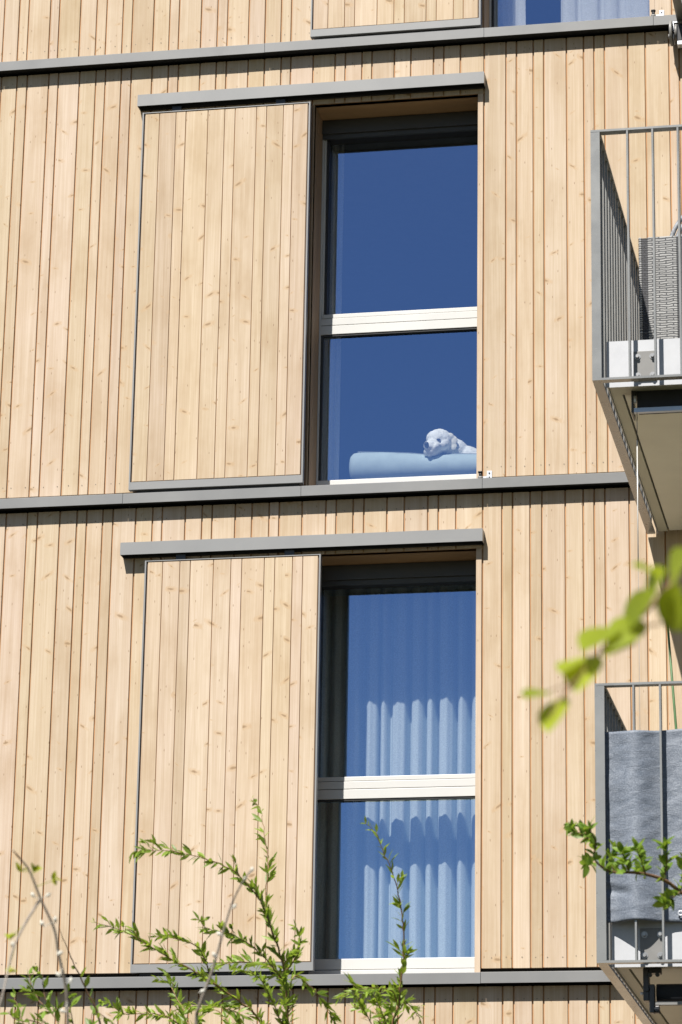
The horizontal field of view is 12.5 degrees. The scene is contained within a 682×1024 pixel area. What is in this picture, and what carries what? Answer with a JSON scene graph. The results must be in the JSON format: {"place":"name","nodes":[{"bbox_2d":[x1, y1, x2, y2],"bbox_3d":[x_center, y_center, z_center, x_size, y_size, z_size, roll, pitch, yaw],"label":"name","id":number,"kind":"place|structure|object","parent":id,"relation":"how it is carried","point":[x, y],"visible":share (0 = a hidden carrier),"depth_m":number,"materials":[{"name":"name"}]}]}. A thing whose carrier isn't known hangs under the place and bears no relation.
{"place":"outdoors","nodes":[
{"label":"outdoors","id":0,"kind":"place"},
{"bbox_2d":[91,916,270,1023],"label":"willow shrub","id":1,"kind":"object","parent":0,"point":[205,1009],"visible":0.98,"depth_m":13.54,"materials":[{"name":"green plant"}]},
{"bbox_2d":[331,817,424,1023],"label":"willow shrub","id":2,"kind":"object","parent":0,"point":[394,993],"visible":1,"depth_m":13.42,"materials":[{"name":"green plant"}]},
{"bbox_2d":[662,566,676,728],"bbox_3d":[1.891,1.391,17.223,0.244,2.283,0.244,-2,-17,11],"label":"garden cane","id":3,"kind":"object","parent":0,"point":[671,674],"visible":0.06,"depth_m":17.38,"materials":[{"name":"wood"}]},
{"bbox_2d":[670,216,681,235],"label":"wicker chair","id":4,"kind":"object","parent":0,"point":[674,230],"visible":0.17,"depth_m":18.19,"materials":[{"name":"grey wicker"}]},
{"label":"lawn","id":5,"kind":"structure","parent":0,"visible":0},
{"bbox_2d":[0,849,72,1023],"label":"bare shrub","id":6,"kind":"object","parent":5,"relation":"on","point":[12,935],"visible":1,"depth_m":8.77,"materials":[{"name":"grey plant"}]},
{"bbox_2d":[0,926,113,1023],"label":"sapling","id":7,"kind":"object","parent":5,"relation":"on","point":[41,1015],"visible":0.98,"depth_m":12.07,"materials":[{"name":"green plant"}]},
{"bbox_2d":[194,867,253,1023],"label":"bare shrub","id":8,"kind":"object","parent":5,"relation":"on","point":[203,991],"visible":1,"depth_m":9.09,"materials":[{"name":"grey plant"}]},
{"bbox_2d":[129,795,341,1023],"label":"willow shrub","id":9,"kind":"object","parent":5,"relation":"on","point":[285,966],"visible":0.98,"depth_m":13.23,"materials":[{"name":"green plant"}]},
{"bbox_2d":[0,0,681,1023],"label":"apartment building","id":10,"kind":"structure","parent":5,"relation":"on","point":[188,536],"depth_m":19.24,"materials":[{"name":"brown wood"}]},
{"bbox_2d":[322,145,343,480],"bbox_3d":[-0.092,-1.256,20.005,0.201,2.585,0.034,-2,-17,11],"label":"curtain","id":11,"kind":"object","parent":10,"relation":"hanging from","point":[331,409],"visible":0.51,"depth_m":19.93,"materials":[{"name":"blue fabric"}]},
{"bbox_2d":[295,546,482,974],"bbox_3d":[0.330,1.527,18.779,1.172,2.592,0.406,-2,-17,11],"label":"window","id":12,"kind":"structure","parent":10,"relation":"in","point":[445,567],"depth_m":18.85,"materials":[{"name":"white wood"}]},
{"bbox_2d":[314,584,475,958],"bbox_3d":[0.388,1.653,19.163,1.522,2.545,0.128,-2,-17,11],"label":"net curtain","id":13,"kind":"object","parent":10,"relation":"hanging from","point":[398,681],"visible":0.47,"depth_m":19.18,"materials":[{"name":"fabric"}]},
{"bbox_2d":[305,92,484,485],"bbox_3d":[0.379,-1.343,19.651,1.172,2.592,0.406,-2,-17,11],"label":"window","id":14,"kind":"structure","parent":10,"relation":"in","point":[462,116],"depth_m":19.80,"materials":[{"name":"white wood"}]},
{"bbox_2d":[349,451,476,478],"bbox_3d":[0.682,-0.120,19.930,1.168,0.429,0.758,-2,-17,11],"label":"bolster pillow","id":15,"kind":"object","parent":10,"relation":"in","point":[366,465],"visible":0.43,"depth_m":19.65,"materials":[{"name":"fabric"}]},
{"bbox_2d":[424,429,476,456],"bbox_3d":[1.067,-0.317,19.876,1.190,0.331,0.399,4,-17,-11],"label":"stuffed animal","id":16,"kind":"object","parent":15,"relation":"on","point":[439,441],"visible":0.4,"depth_m":19.69},
{"bbox_2d":[494,0,525,26],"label":"curtain","id":17,"kind":"object","parent":10,"relation":"hanging from","point":[509,12],"visible":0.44,"depth_m":20.35,"materials":[{"name":"white fabric"}]},
{"bbox_2d":[481,0,654,27],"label":"window","id":18,"kind":"structure","parent":10,"relation":"in","point":[488,6],"depth_m":20.07,"materials":[{"name":"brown wood"}]},
{"bbox_2d":[561,0,649,21],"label":"curtain","id":19,"kind":"object","parent":10,"relation":"hanging from","point":[578,10],"visible":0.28,"depth_m":20.24,"materials":[{"name":"white fabric"}]},
{"bbox_2d":[605,729,681,922],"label":"privacy screen","id":20,"kind":"object","parent":10,"relation":"attached to","point":[632,783],"visible":0.87,"depth_m":15.36,"materials":[{"name":"grey fabric"}]},
{"bbox_2d":[631,389,681,710],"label":"roller awning","id":21,"kind":"object","parent":10,"relation":"attached to","point":[658,401],"visible":0.9,"depth_m":16.17,"materials":[{"name":"metal"}]},
{"bbox_2d":[638,236,681,339],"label":"wicker sofa","id":22,"kind":"object","parent":10,"relation":"on","point":[667,290],"visible":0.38,"depth_m":17.14,"materials":[{"name":"grey wicker"}]},
{"bbox_2d":[640,967,681,1013],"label":"roller awning","id":23,"kind":"object","parent":10,"relation":"attached to","point":[668,994],"visible":1,"depth_m":15.30,"materials":[{"name":"metal"}]},
{"bbox_2d":[668,21,681,48],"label":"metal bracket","id":24,"kind":"object","parent":10,"relation":"attached to","point":[675,32],"visible":1,"depth_m":19.43,"materials":[{"name":"grey metal"}]},
{"bbox_2d":[521,546,681,732],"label":"birch tree","id":25,"kind":"object","parent":5,"relation":"on","point":[628,628],"visible":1,"depth_m":4.31,"materials":[{"name":"green plant"}]},
{"bbox_2d":[564,818,681,910],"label":"fruit tree","id":26,"kind":"object","parent":5,"relation":"on","point":[665,900],"visible":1,"depth_m":11.69,"materials":[{"name":"green plant"}]}
]}

